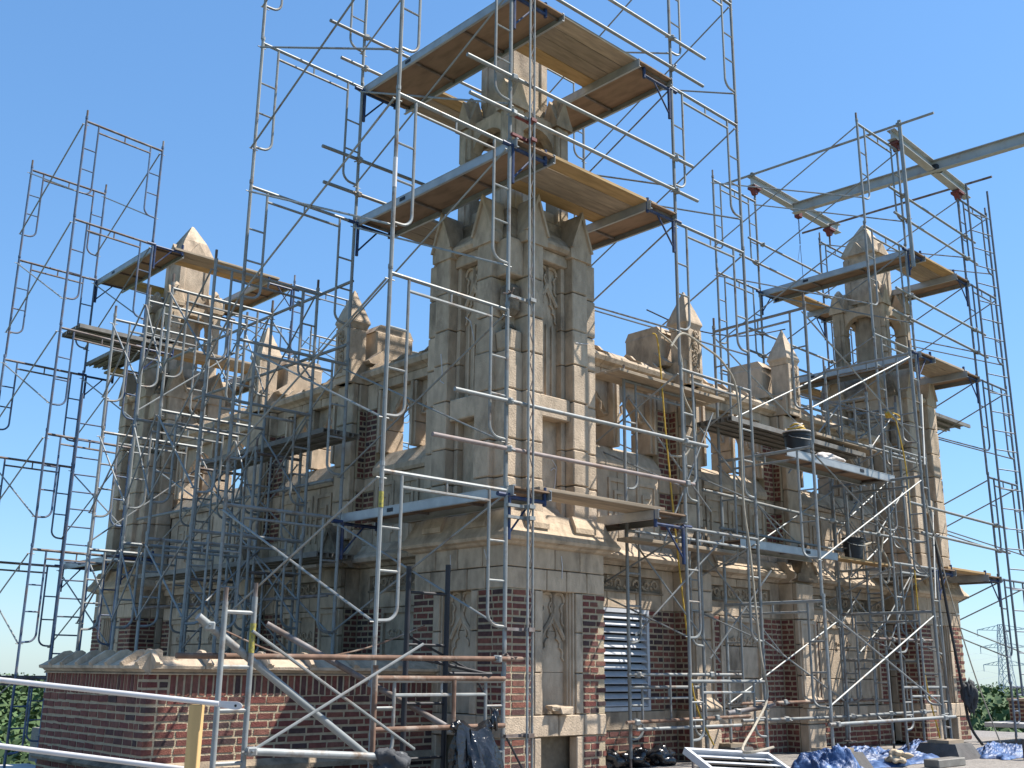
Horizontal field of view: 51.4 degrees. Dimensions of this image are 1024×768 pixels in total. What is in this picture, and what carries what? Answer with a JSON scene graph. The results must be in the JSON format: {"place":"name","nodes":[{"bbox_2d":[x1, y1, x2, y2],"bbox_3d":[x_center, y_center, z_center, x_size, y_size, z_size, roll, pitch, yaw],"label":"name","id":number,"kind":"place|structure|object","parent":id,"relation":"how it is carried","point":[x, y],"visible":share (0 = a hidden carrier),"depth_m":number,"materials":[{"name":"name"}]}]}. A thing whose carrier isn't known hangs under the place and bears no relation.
{"place":"outdoors","nodes":[
{"label":"outdoors","id":0,"kind":"place"},
{"bbox_2d":[28,727,38,761],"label":"roof deck","id":1,"kind":"structure","parent":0,"point":[35,732],"depth_m":20.08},
{"bbox_2d":[87,227,231,653],"bbox_3d":[-6.547,1.503,20.361,1.934,9.731,1.934,14,-20,-41],"label":"corner turret","id":2,"kind":"object","parent":1,"relation":"on","point":[189,279],"visible":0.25,"depth_m":19.70,"materials":[{"name":"stone"}]},
{"bbox_2d":[155,291,428,660],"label":"penthouse wall","id":3,"kind":"structure","parent":1,"relation":"on","point":[356,583],"depth_m":15.49,"materials":[{"name":"stone"}]},
{"bbox_2d":[0,0,1023,688],"label":"sky","id":4,"kind":"structure","parent":0,"point":[183,74],"materials":[{"name":"blue"}]},
{"bbox_2d":[625,736,1023,767],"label":"roof deck","id":5,"kind":"structure","parent":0,"point":[787,758],"depth_m":14.39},
{"bbox_2d":[184,704,204,767],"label":"wood post","id":6,"kind":"object","parent":5,"relation":"on","point":[194,736],"visible":0.91,"depth_m":4.47,"materials":[{"name":"brown wood"}]},
{"bbox_2d":[0,743,183,767],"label":"white brace","id":7,"kind":"object","parent":6,"relation":"attached to","point":[80,756],"visible":1,"depth_m":4.50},
{"bbox_2d":[0,677,241,709],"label":"white brace","id":8,"kind":"object","parent":6,"relation":"on","point":[233,705],"visible":1,"depth_m":4.51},
{"bbox_2d":[30,649,437,767],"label":"brick parapet","id":9,"kind":"structure","parent":5,"relation":"on","point":[134,728],"depth_m":10.85,"materials":[{"name":"brick"}]},
{"bbox_2d":[209,583,423,767],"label":"ladder frame","id":10,"kind":"object","parent":5,"relation":"on","point":[221,666],"visible":1,"depth_m":8.42,"materials":[{"name":"metal"}]},
{"bbox_2d":[195,613,374,764],"bbox_3d":[-1.783,2.555,8.723,1.855,1.253,0.134,14,-20,-41],"label":"raking pipe","id":11,"kind":"object","parent":10,"relation":"attached to","point":[261,668],"visible":0.95,"depth_m":8.65,"materials":[{"name":"metal"}]},
{"bbox_2d":[241,746,403,759],"bbox_3d":[-1.488,3.041,8.715,1.611,0.180,0.140,14,-20,-41],"label":"base pipe","id":12,"kind":"object","parent":10,"relation":"attached to","point":[253,751],"visible":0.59,"depth_m":8.56,"materials":[{"name":"metal"}]},
{"bbox_2d":[372,747,411,767],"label":"cloth wrap","id":13,"kind":"object","parent":12,"relation":"attached to","point":[386,757],"visible":0.97,"depth_m":9.02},
{"bbox_2d":[212,0,546,767],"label":"scaffold tower","id":14,"kind":"structure","parent":5,"relation":"on","point":[384,416],"depth_m":11.97,"materials":[{"name":"metal"}]},
{"bbox_2d":[175,652,523,662],"bbox_3d":[-1.248,2.425,9.444,3.700,0.088,0.118,14,-20,-41],"label":"rusty pipe","id":15,"kind":"object","parent":14,"relation":"attached to","point":[494,658],"visible":1,"depth_m":9.25,"materials":[{"name":"metal"}]},
{"bbox_2d":[265,621,454,734],"bbox_3d":[-1.232,2.937,10.186,2.295,1.251,0.161,5,-16,-15],"label":"raking pipe","id":16,"kind":"object","parent":14,"relation":"attached to","point":[345,668],"visible":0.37,"depth_m":10.13,"materials":[{"name":"metal"}]},
{"bbox_2d":[369,665,505,767],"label":"rusty scaffold base","id":17,"kind":"object","parent":14,"relation":"attached to","point":[374,729],"visible":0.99,"depth_m":9.72,"materials":[{"name":"metal"}]},
{"bbox_2d":[341,484,551,525],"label":"aluminium deck","id":18,"kind":"structure","parent":14,"relation":"on","point":[433,508],"depth_m":12.27,"materials":[{"name":"silver metal"}]},
{"bbox_2d":[552,497,638,512],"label":"wood plank","id":19,"kind":"object","parent":18,"relation":"on","point":[589,505],"visible":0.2,"depth_m":12.39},
{"bbox_2d":[531,486,664,510],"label":"wood plank","id":20,"kind":"object","parent":18,"relation":"on","point":[575,496],"visible":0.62,"depth_m":12.09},
{"bbox_2d":[356,137,555,236],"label":"aluminium deck","id":21,"kind":"structure","parent":14,"relation":"on","point":[435,198],"depth_m":13.29,"materials":[{"name":"grey metal"}]},
{"bbox_2d":[506,180,604,221],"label":"wood plank","id":22,"kind":"object","parent":21,"relation":"on","point":[556,201],"visible":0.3,"depth_m":13.74,"materials":[{"name":"brown wood"}]},
{"bbox_2d":[520,174,618,216],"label":"wood plank","id":23,"kind":"object","parent":21,"relation":"on","point":[571,196],"visible":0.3,"depth_m":13.56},
{"bbox_2d":[535,167,632,211],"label":"wood plank","id":24,"kind":"object","parent":21,"relation":"on","point":[564,181],"visible":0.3,"depth_m":13.36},
{"bbox_2d":[364,0,563,114],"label":"aluminium deck","id":25,"kind":"structure","parent":14,"relation":"on","point":[424,68],"depth_m":13.88,"materials":[{"name":"brown wood"}]},
{"bbox_2d":[550,6,636,66],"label":"wood plank","id":26,"kind":"object","parent":25,"relation":"on","point":[592,40],"visible":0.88,"depth_m":13.70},
{"bbox_2d":[400,565,522,767],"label":"steel upright","id":27,"kind":"object","parent":5,"relation":"on","point":[444,664],"visible":0.86,"depth_m":10.43,"materials":[{"name":"metal"}]},
{"bbox_2d":[448,708,503,767],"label":"trash bag","id":28,"kind":"object","parent":5,"relation":"on","point":[471,747],"visible":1,"depth_m":9.97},
{"bbox_2d":[401,51,620,767],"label":"corner turret","id":29,"kind":"object","parent":5,"relation":"on","point":[574,545],"visible":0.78,"depth_m":12.76,"materials":[{"name":"stone"}]},
{"bbox_2d":[501,0,536,767],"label":"hoist mast","id":30,"kind":"object","parent":5,"relation":"on","point":[529,301],"visible":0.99,"depth_m":11.36,"materials":[{"name":"metal"}]},
{"bbox_2d":[431,0,769,767],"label":"scaffold tower","id":31,"kind":"structure","parent":5,"relation":"on","point":[675,190],"depth_m":13.82,"materials":[{"name":"metal"}]},
{"bbox_2d":[545,59,672,135],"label":"aluminium deck","id":32,"kind":"structure","parent":31,"relation":"on","point":[620,89],"depth_m":14.81,"materials":[{"name":"brown wood"}]},
{"bbox_2d":[515,43,594,86],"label":"wood plank","id":33,"kind":"object","parent":32,"relation":"on","point":[550,62],"visible":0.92,"depth_m":14.25,"materials":[{"name":"brown wood"}]},
{"bbox_2d":[531,35,607,80],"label":"wood plank","id":34,"kind":"object","parent":32,"relation":"on","point":[569,58],"visible":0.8,"depth_m":14.06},
{"bbox_2d":[542,27,621,73],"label":"wood plank","id":35,"kind":"object","parent":32,"relation":"on","point":[578,48],"visible":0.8,"depth_m":13.88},
{"bbox_2d":[586,200,676,250],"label":"aluminium deck","id":36,"kind":"structure","parent":31,"relation":"on","point":[622,225],"depth_m":14.25,"materials":[{"name":"brown wood"}]},
{"bbox_2d":[540,149,656,205],"bbox_3d":[1.031,-2.511,13.191,2.122,0.045,0.234,15,-20,-41],"label":"wood plank","id":37,"kind":"object","parent":36,"relation":"on","point":[590,179],"visible":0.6,"depth_m":13.17,"materials":[{"name":"brown wood"}]},
{"bbox_2d":[597,509,686,531],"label":"aluminium deck","id":38,"kind":"structure","parent":31,"relation":"on","point":[635,520],"depth_m":13.02,"materials":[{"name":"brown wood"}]},
{"bbox_2d":[605,749,628,767],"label":"black sack","id":39,"kind":"object","parent":5,"relation":"on","point":[613,758],"visible":0.58,"depth_m":12.55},
{"bbox_2d":[619,747,650,767],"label":"black sack","id":40,"kind":"object","parent":5,"relation":"on","point":[639,757],"visible":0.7,"depth_m":12.88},
{"bbox_2d":[646,743,677,765],"bbox_3d":[1.840,4.646,13.287,0.564,0.292,0.334,14,-20,-41],"label":"black sack","id":41,"kind":"object","parent":5,"relation":"on","point":[660,754],"visible":0.92,"depth_m":13.18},
{"bbox_2d":[622,365,783,767],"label":"scaffold tower","id":42,"kind":"structure","parent":5,"relation":"on","point":[735,713],"depth_m":13.64,"materials":[{"name":"metal"}]},
{"bbox_2d":[595,371,709,406],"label":"wood plank","id":43,"kind":"object","parent":42,"relation":"on","point":[603,375],"visible":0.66,"depth_m":14.32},
{"bbox_2d":[606,368,724,403],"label":"wood plank","id":44,"kind":"object","parent":42,"relation":"on","point":[654,382],"visible":0.94,"depth_m":14.18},
{"bbox_2d":[617,537,735,554],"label":"wood plank","id":45,"kind":"object","parent":42,"relation":"on","point":[658,543],"visible":0.92,"depth_m":13.43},
{"bbox_2d":[652,333,713,745],"bbox_3d":[2.204,1.909,13.778,0.792,5.284,0.044,9,-17,-29],"label":"rope","id":46,"kind":"object","parent":42,"relation":"hanging from","point":[675,524],"visible":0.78,"depth_m":13.80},
{"bbox_2d":[682,747,789,767],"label":"louver panel","id":47,"kind":"object","parent":5,"relation":"on","point":[708,758],"visible":1,"depth_m":11.31,"materials":[{"name":"paint"}]},
{"bbox_2d":[670,332,774,753],"bbox_3d":[2.853,1.779,12.786,1.742,4.962,0.891,14,-20,-41],"label":"hose","id":48,"kind":"object","parent":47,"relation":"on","point":[751,566],"visible":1,"depth_m":13.37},
{"bbox_2d":[594,292,893,760],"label":"penthouse wall","id":49,"kind":"structure","parent":5,"relation":"on","point":[658,648],"depth_m":15.52,"materials":[{"name":"stone"}]},
{"bbox_2d":[791,743,863,767],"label":"tarp","id":50,"kind":"object","parent":5,"relation":"on","point":[836,756],"visible":1,"depth_m":12.24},
{"bbox_2d":[711,112,952,750],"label":"scaffold tower","id":51,"kind":"structure","parent":5,"relation":"on","point":[763,356],"depth_m":18.21,"materials":[{"name":"metal"}]},
{"bbox_2d":[758,248,925,302],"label":"aluminium deck","id":52,"kind":"structure","parent":51,"relation":"on","point":[838,277],"depth_m":20.01,"materials":[{"name":"brown wood"}]},
{"bbox_2d":[799,351,935,390],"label":"aluminium deck","id":53,"kind":"structure","parent":51,"relation":"on","point":[831,376],"depth_m":19.33,"materials":[{"name":"brown metal"}]},
{"bbox_2d":[803,746,873,767],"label":"concrete pad","id":54,"kind":"object","parent":5,"relation":"on","point":[862,760],"visible":0.31,"depth_m":12.96,"materials":[{"name":"grey concrete"}]},
{"bbox_2d":[702,293,955,747],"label":"scaffold tower","id":55,"kind":"structure","parent":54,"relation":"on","point":[943,717],"depth_m":15.21,"materials":[{"name":"metal"}]},
{"bbox_2d":[696,421,784,449],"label":"metal plank","id":56,"kind":"object","parent":55,"relation":"on","point":[722,433],"visible":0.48,"depth_m":15.91,"materials":[{"name":"metal"}]},
{"bbox_2d":[702,420,844,459],"bbox_3d":[4.101,0.890,16.291,3.650,0.068,0.165,14,-20,-41],"label":"metal plank","id":57,"kind":"object","parent":55,"relation":"on","point":[735,432],"visible":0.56,"depth_m":15.66,"materials":[{"name":"metal"}]},
{"bbox_2d":[713,538,837,562],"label":"aluminium deck","id":58,"kind":"structure","parent":55,"relation":"on","point":[768,549],"depth_m":15.26,"materials":[{"name":"grey metal"}]},
{"bbox_2d":[712,418,855,459],"bbox_3d":[4.218,0.858,16.171,3.650,0.068,0.165,14,-20,-41],"label":"metal plank","id":59,"kind":"object","parent":55,"relation":"on","point":[718,422],"visible":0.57,"depth_m":15.77,"materials":[{"name":"metal"}]},
{"bbox_2d":[722,416,865,458],"bbox_3d":[4.334,0.827,16.052,3.650,0.068,0.165,14,-20,-41],"label":"metal plank","id":60,"kind":"object","parent":55,"relation":"on","point":[777,432],"visible":0.71,"depth_m":15.68,"materials":[{"name":"metal"}]},
{"bbox_2d":[755,447,894,486],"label":"aluminium deck","id":61,"kind":"structure","parent":55,"relation":"on","point":[848,473],"depth_m":15.66,"materials":[{"name":"silver metal"}]},
{"bbox_2d":[782,429,810,452],"bbox_3d":[4.071,0.853,15.146,0.448,0.347,0.446,14,-20,-41],"label":"bucket","id":62,"kind":"object","parent":61,"relation":"on","point":[794,438],"visible":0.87,"depth_m":15.02,"materials":[{"name":"black plastic"}]},
{"bbox_2d":[814,432,881,454],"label":"wood plank","id":63,"kind":"object","parent":55,"relation":"on","point":[828,439],"visible":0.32,"depth_m":17.00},
{"bbox_2d":[825,555,891,566],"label":"wood plank","id":64,"kind":"object","parent":55,"relation":"on","point":[857,561],"visible":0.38,"depth_m":16.69,"materials":[{"name":"brown wood"}]},
{"bbox_2d":[841,537,864,558],"bbox_3d":[5.386,2.596,16.766,0.380,0.337,0.378,14,-20,-41],"label":"bucket","id":65,"kind":"object","parent":64,"relation":"on","point":[856,545],"visible":0.89,"depth_m":16.66,"materials":[{"name":"black plastic"}]},
{"bbox_2d":[779,385,951,748],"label":"scaffold tower","id":66,"kind":"structure","parent":5,"relation":"on","point":[873,660],"depth_m":17.22,"materials":[{"name":"metal"}]},
{"bbox_2d":[915,456,1000,742],"bbox_3d":[6.918,3.336,16.517,1.092,4.455,0.048,5,-16,-15],"label":"rope","id":67,"kind":"object","parent":66,"relation":"hanging from","point":[956,613],"visible":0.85,"depth_m":16.45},
{"bbox_2d":[933,533,983,745],"bbox_3d":[6.950,3.960,16.603,0.624,3.214,0.090,8,-17,-24],"label":"cable","id":68,"kind":"object","parent":66,"relation":"hanging from","point":[955,651],"visible":0.99,"depth_m":16.52,"materials":[{"name":"black rubber"}]},
{"bbox_2d":[960,678,977,714],"bbox_3d":[7.053,4.813,16.392,0.224,0.581,0.229,1,-15,-2],"label":"hanging gear","id":69,"kind":"object","parent":68,"relation":"hanging from","point":[970,702],"visible":1,"depth_m":16.32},
{"bbox_2d":[850,745,939,767],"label":"tarp","id":70,"kind":"object","parent":5,"relation":"on","point":[876,756],"visible":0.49,"depth_m":13.94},
{"bbox_2d":[819,225,971,741],"bbox_3d":[6.956,1.529,19.941,1.934,9.731,1.934,14,-20,-41],"label":"corner turret","id":71,"kind":"object","parent":5,"relation":"on","point":[860,325],"visible":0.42,"depth_m":19.20,"materials":[{"name":"stone"}]},
{"bbox_2d":[814,185,1023,744],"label":"scaffold tower","id":72,"kind":"structure","parent":5,"relation":"on","point":[977,392],"depth_m":20.01,"materials":[{"name":"grey metal"}]},
{"bbox_2d":[807,273,969,322],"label":"aluminium deck","id":73,"kind":"structure","parent":72,"relation":"on","point":[935,286],"depth_m":20.58,"materials":[{"name":"brown wood"}]},
{"bbox_2d":[813,371,979,405],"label":"aluminium deck","id":74,"kind":"structure","parent":72,"relation":"on","point":[950,380],"depth_m":19.90,"materials":[{"name":"brown wood"}]},
{"bbox_2d":[897,120,915,266],"bbox_3d":[7.010,-3.409,18.904,0.099,2.821,0.069,14,-20,-41],"label":"beam support pipe","id":75,"kind":"object","parent":72,"relation":"attached to","point":[907,205],"visible":1,"depth_m":18.86,"materials":[{"name":"metal"}]},
{"bbox_2d":[887,128,970,199],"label":"steel beam","id":76,"kind":"structure","parent":72,"relation":"on","point":[924,160],"depth_m":20.04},
{"bbox_2d":[802,175,991,233],"bbox_3d":[7.912,-3.705,22.214,0.163,0.149,4.201,14,-20,-41],"label":"tie pipe","id":77,"kind":"object","parent":76,"relation":"attached to","point":[914,199],"visible":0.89,"depth_m":22.18,"materials":[{"name":"metal"}]},
{"bbox_2d":[791,132,1023,214],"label":"steel beam","id":78,"kind":"structure","parent":76,"relation":"attached to","point":[987,150],"depth_m":20.40,"materials":[{"name":"metal"}]},
{"bbox_2d":[747,176,841,234],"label":"steel beam","id":79,"kind":"structure","parent":78,"relation":"attached to","point":[784,199],"depth_m":22.27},
{"bbox_2d":[726,112,933,183],"bbox_3d":[5.913,-4.455,20.325,0.164,0.166,4.402,15,-21,-42],"label":"tie pipe","id":80,"kind":"object","parent":79,"relation":"attached to","point":[753,174],"visible":0.95,"depth_m":20.14,"materials":[{"name":"metal"}]},
{"bbox_2d":[936,412,970,430],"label":"metal plank","id":81,"kind":"object","parent":72,"relation":"on","point":[944,422],"visible":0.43,"depth_m":21.49,"materials":[{"name":"metal"}]},
{"bbox_2d":[946,575,1001,584],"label":"aluminium deck","id":82,"kind":"structure","parent":72,"relation":"on","point":[971,580],"depth_m":18.78,"materials":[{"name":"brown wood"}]},
{"bbox_2d":[965,184,1023,695],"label":"access ladder","id":83,"kind":"object","parent":72,"relation":"attached to","point":[993,433],"visible":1,"depth_m":19.79,"materials":[{"name":"grey metal"}]},
{"bbox_2d":[924,757,965,767],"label":"timber block","id":84,"kind":"object","parent":5,"relation":"on","point":[943,762],"depth_m":13.37,"materials":[{"name":"wood"}]},
{"bbox_2d":[915,738,980,759],"bbox_3d":[6.139,5.153,15.026,0.702,0.245,0.702,14,-20,-41],"label":"concrete pad","id":85,"kind":"object","parent":5,"relation":"on","point":[942,747],"visible":0.89,"depth_m":14.84,"materials":[{"name":"grey concrete"}]},
{"bbox_2d":[976,741,1022,759],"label":"tarp","id":86,"kind":"object","parent":5,"relation":"on","point":[996,750],"visible":0.83,"depth_m":15.13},
{"bbox_3d":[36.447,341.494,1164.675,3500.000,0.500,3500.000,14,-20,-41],"label":"ground","id":87,"kind":"structure","parent":0,"visible":0},
{"bbox_2d":[0,706,40,763],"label":"broadleaf tree","id":88,"kind":"object","parent":87,"relation":"on","point":[19,724],"visible":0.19,"depth_m":80.74,"materials":[{"name":"green plant"}]},
{"bbox_2d":[0,690,42,732],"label":"broadleaf tree","id":89,"kind":"object","parent":87,"relation":"on","point":[4,704],"visible":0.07,"depth_m":111.98,"materials":[{"name":"green plant"}]},
{"bbox_2d":[0,672,1023,717],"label":"woods","id":90,"kind":"object","parent":87,"relation":"on","point":[987,692],"visible":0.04,"depth_m":230.80,"materials":[{"name":"green plant"}]},
{"bbox_2d":[962,624,1023,692],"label":"power pylon","id":91,"kind":"object","parent":87,"relation":"on","point":[1002,659],"visible":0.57,"depth_m":371.42,"materials":[{"name":"metal"}]},
{"bbox_2d":[984,689,1023,732],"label":"broadleaf tree","id":92,"kind":"object","parent":87,"relation":"on","point":[1004,713],"visible":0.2,"depth_m":115.39,"materials":[{"name":"green plant"}]},
{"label":"building block","id":93,"kind":"structure","parent":87,"relation":"on","visible":0},
{"bbox_2d":[0,763,35,767],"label":"pale roof","id":94,"kind":"structure","parent":93,"relation":"on","point":[26,765],"depth_m":19.47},
{"bbox_2d":[49,393,107,659],"bbox_3d":[-6.925,3.136,16.788,0.462,6.100,0.042,14,-20,-41],"label":"access ladder","id":95,"kind":"object","parent":94,"relation":"on","point":[66,530],"visible":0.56,"depth_m":16.93,"materials":[{"name":"metal"}]},
{"bbox_2d":[0,110,183,767],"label":"scaffold tower","id":96,"kind":"structure","parent":94,"relation":"on","point":[57,465],"depth_m":18.75,"materials":[{"name":"metal"}]},
{"bbox_2d":[63,554,154,571],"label":"aluminium deck","id":97,"kind":"structure","parent":96,"relation":"on","point":[97,567],"depth_m":18.98,"materials":[{"name":"grey metal"}]},
{"bbox_2d":[75,323,172,349],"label":"metal plank","id":98,"kind":"object","parent":96,"relation":"on","point":[101,331],"visible":0.71,"depth_m":18.41,"materials":[{"name":"metal"}]},
{"bbox_2d":[97,247,183,292],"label":"aluminium deck","id":99,"kind":"structure","parent":96,"relation":"on","point":[119,276],"depth_m":20.31,"materials":[{"name":"brown wood"}]},
{"bbox_2d":[180,257,259,281],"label":"wood plank","id":100,"kind":"object","parent":99,"relation":"on","point":[198,263],"visible":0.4,"depth_m":20.30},
{"bbox_2d":[75,249,353,653],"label":"scaffold tower","id":101,"kind":"structure","parent":94,"relation":"on","point":[200,439],"depth_m":14.38,"materials":[{"name":"metal"}]},
{"bbox_2d":[182,438,303,653],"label":"scaffold tower","id":102,"kind":"structure","parent":94,"relation":"on","point":[248,572],"depth_m":14.61,"materials":[{"name":"metal"}]},
{"bbox_2d":[138,551,328,579],"bbox_3d":[-4.271,2.683,15.584,0.190,0.068,5.300,15,-20,-42],"label":"metal plank","id":103,"kind":"object","parent":102,"relation":"on","point":[266,561],"visible":0.64,"depth_m":15.11,"materials":[{"name":"metal"}]},
{"bbox_2d":[148,552,335,579],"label":"metal plank","id":104,"kind":"object","parent":102,"relation":"on","point":[332,555],"visible":0.39,"depth_m":15.04,"materials":[{"name":"metal"}]},
{"bbox_2d":[201,427,334,467],"bbox_3d":[-3.638,0.945,15.376,0.190,0.068,3.500,14,-20,-41],"label":"metal plank","id":105,"kind":"object","parent":102,"relation":"on","point":[318,433],"visible":0.61,"depth_m":14.88,"materials":[{"name":"metal"}]},
{"bbox_2d":[210,430,347,468],"bbox_3d":[-3.493,0.982,15.508,0.190,0.068,3.500,15,-20,-42],"label":"metal plank","id":106,"kind":"object","parent":102,"relation":"on","point":[338,433],"visible":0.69,"depth_m":14.92,"materials":[{"name":"metal"}]},
{"bbox_2d":[221,432,359,470],"bbox_3d":[-3.347,1.019,15.640,0.190,0.068,3.500,14,-20,-41],"label":"metal plank","id":107,"kind":"object","parent":102,"relation":"on","point":[352,437],"visible":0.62,"depth_m":15.14,"materials":[{"name":"metal"}]},
{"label":"penthouse roof","id":108,"kind":"structure","parent":0,"visible":0},
{"bbox_2d":[220,275,357,488],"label":"scaffold tower","id":109,"kind":"structure","parent":108,"relation":"on","point":[292,292],"depth_m":21.65,"materials":[{"name":"metal"}]},
{"bbox_2d":[222,278,292,317],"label":"aluminium deck","id":110,"kind":"structure","parent":109,"relation":"on","point":[264,296],"depth_m":21.66,"materials":[{"name":"brown wood"}]},
{"bbox_2d":[172,247,279,279],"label":"wood plank","id":111,"kind":"object","parent":110,"relation":"on","point":[198,257],"visible":0.6,"depth_m":20.05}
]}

